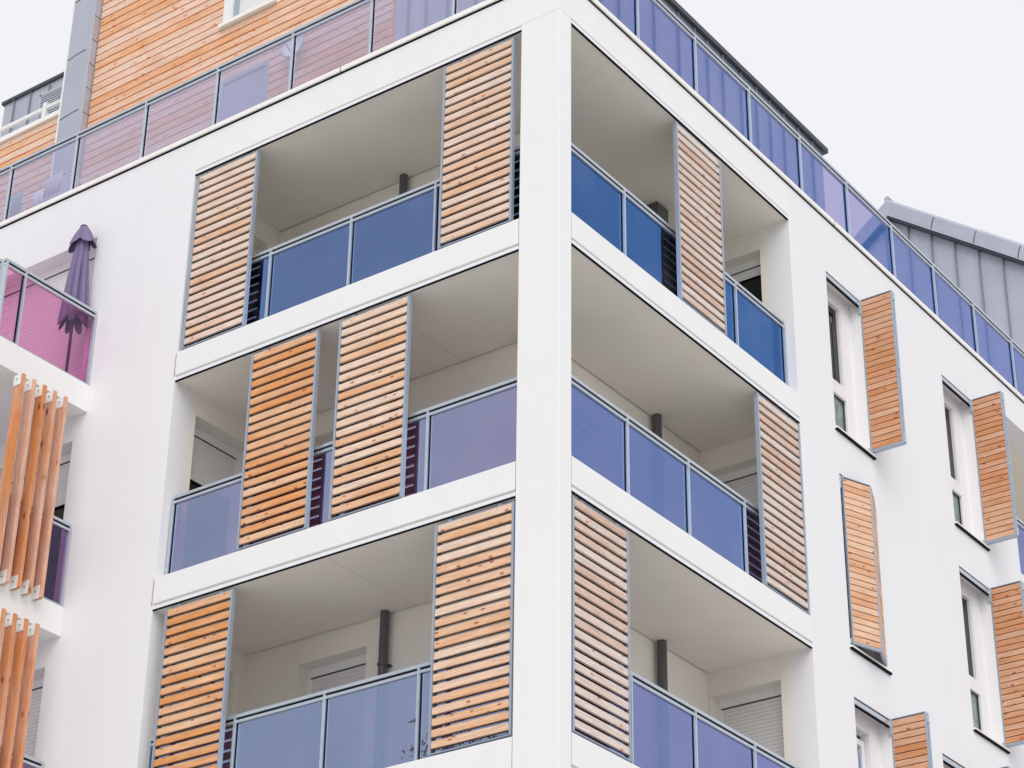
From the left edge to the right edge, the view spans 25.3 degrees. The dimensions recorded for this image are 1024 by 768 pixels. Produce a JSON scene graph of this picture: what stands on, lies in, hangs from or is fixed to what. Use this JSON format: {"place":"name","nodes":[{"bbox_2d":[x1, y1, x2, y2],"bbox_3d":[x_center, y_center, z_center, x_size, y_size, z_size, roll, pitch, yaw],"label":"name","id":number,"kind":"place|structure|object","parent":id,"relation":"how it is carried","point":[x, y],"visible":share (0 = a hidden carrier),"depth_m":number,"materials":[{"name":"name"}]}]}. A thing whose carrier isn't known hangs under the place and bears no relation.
{"place":"outdoors","nodes":[
{"label":"outdoors","id":0,"kind":"place"},
{"bbox_2d":[0,0,1023,767],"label":"apartment building","id":1,"kind":"structure","parent":0,"point":[524,384],"depth_m":25.11,"materials":[{"name":"paint"}]},
{"bbox_2d":[1,677,43,767],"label":"window","id":2,"kind":"structure","parent":1,"relation":"in","point":[31,736],"depth_m":24.98,"materials":[{"name":"white glass"}]},
{"bbox_2d":[0,453,70,600],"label":"window","id":3,"kind":"structure","parent":1,"relation":"in","point":[56,532],"depth_m":26.23,"materials":[{"name":"white glass"}]},
{"bbox_2d":[8,171,84,217],"bbox_3d":[-6.035,-2.093,29.529,1.124,0.898,0.554,-19,-35,31],"label":"clothes airer","id":4,"kind":"object","parent":1,"relation":"on","point":[53,185],"visible":0.57,"depth_m":29.56,"materials":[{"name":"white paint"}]},
{"bbox_2d":[0,250,95,378],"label":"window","id":5,"kind":"structure","parent":1,"relation":"in","point":[39,334],"depth_m":27.97,"materials":[{"name":"pink glass"}]},
{"bbox_2d":[57,224,96,372],"bbox_3d":[-5.188,-0.939,27.064,0.362,2.245,0.348,3,-30,-4],"label":"parasol","id":6,"kind":"object","parent":1,"relation":"on","point":[77,281],"visible":0.96,"depth_m":27.12,"materials":[{"name":"purple fabric"}]},
{"bbox_2d":[164,655,220,767],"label":"window","id":7,"kind":"structure","parent":1,"relation":"in","point":[174,655],"depth_m":24.55,"materials":[{"name":"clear glass"}]},
{"bbox_2d":[189,427,238,490],"bbox_3d":[-3.490,1.533,25.649,0.076,2.150,0.972,-19,-35,31],"label":"window","id":8,"kind":"structure","parent":1,"relation":"in","point":[213,460],"depth_m":26.02,"materials":[{"name":"white glass"}]},
{"bbox_2d":[213,228,255,268],"bbox_3d":[-3.455,-0.905,27.026,0.076,2.150,0.972,-19,-35,31],"label":"window","id":9,"kind":"structure","parent":1,"relation":"in","point":[254,250],"depth_m":27.79,"materials":[{"name":"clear glass"}]},
{"bbox_2d":[217,59,269,122],"bbox_3d":[-3.476,-3.285,29.422,0.860,1.820,0.121,-19,-35,31],"label":"terrace door","id":10,"kind":"structure","parent":1,"relation":"in","point":[247,89],"depth_m":29.69,"materials":[{"name":"metal"}]},
{"bbox_2d":[218,0,279,30],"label":"window","id":11,"kind":"structure","parent":1,"relation":"in","point":[235,11],"depth_m":30.46,"materials":[{"name":"white paint"}]},
{"bbox_2d":[303,654,365,767],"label":"window","id":12,"kind":"structure","parent":1,"relation":"in","point":[345,713],"depth_m":24.33,"materials":[{"name":"white glass"}]},
{"bbox_2d":[716,464,758,507],"bbox_3d":[2.712,1.926,26.177,0.925,2.140,0.076,-19,-35,31],"label":"window","id":13,"kind":"structure","parent":1,"relation":"in","point":[744,482],"depth_m":26.58,"materials":[{"name":"white glass"}]},
{"bbox_2d":[725,258,761,301],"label":"window","id":14,"kind":"structure","parent":1,"relation":"in","point":[748,274],"depth_m":27.86,"materials":[{"name":"white glass"}]},
{"bbox_2d":[718,686,783,757],"bbox_3d":[2.677,4.364,24.801,0.925,2.140,0.076,-19,-35,31],"label":"window","id":15,"kind":"structure","parent":1,"relation":"in","point":[757,715],"depth_m":25.13,"materials":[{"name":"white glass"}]},
{"bbox_2d":[826,272,876,459],"bbox_3d":[4.046,-0.214,27.952,0.280,2.245,0.970,-19,-35,31],"label":"window","id":16,"kind":"structure","parent":1,"relation":"in","point":[838,309],"depth_m":28.16,"materials":[{"name":"white glass"}]},
{"bbox_2d":[839,474,892,674],"bbox_3d":[4.015,2.226,26.579,0.280,2.245,0.960,-19,-35,31],"label":"window","id":17,"kind":"structure","parent":1,"relation":"in","point":[867,654],"depth_m":26.23,"materials":[{"name":"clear glass"}]},
{"bbox_2d":[854,697,889,767],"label":"window","id":18,"kind":"structure","parent":1,"relation":"in","point":[868,749],"depth_m":25.71,"materials":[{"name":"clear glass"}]},
{"bbox_2d":[942,754,963,767],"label":"window","id":19,"kind":"structure","parent":1,"relation":"in","point":[949,762],"depth_m":27.02,"materials":[{"name":"white glass"}]},
{"bbox_2d":[942,376,989,550],"bbox_3d":[5.892,1.055,30.153,0.280,2.245,0.970,-19,-35,31],"label":"window","id":20,"kind":"structure","parent":1,"relation":"in","point":[956,448],"depth_m":30.37,"materials":[{"name":"white glass"}]},
{"bbox_2d":[959,566,1009,753],"bbox_3d":[5.852,3.490,28.771,0.280,2.245,0.975,-19,-35,31],"label":"window","id":21,"kind":"structure","parent":1,"relation":"in","point":[970,596],"depth_m":28.97,"materials":[{"name":"white glass"}]},
{"bbox_2d":[0,0,1023,243],"label":"sky","id":22,"kind":"structure","parent":0,"point":[918,104],"materials":[{"name":"white"}]},
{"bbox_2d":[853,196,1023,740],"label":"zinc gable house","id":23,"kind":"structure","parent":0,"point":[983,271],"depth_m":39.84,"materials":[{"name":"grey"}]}
]}

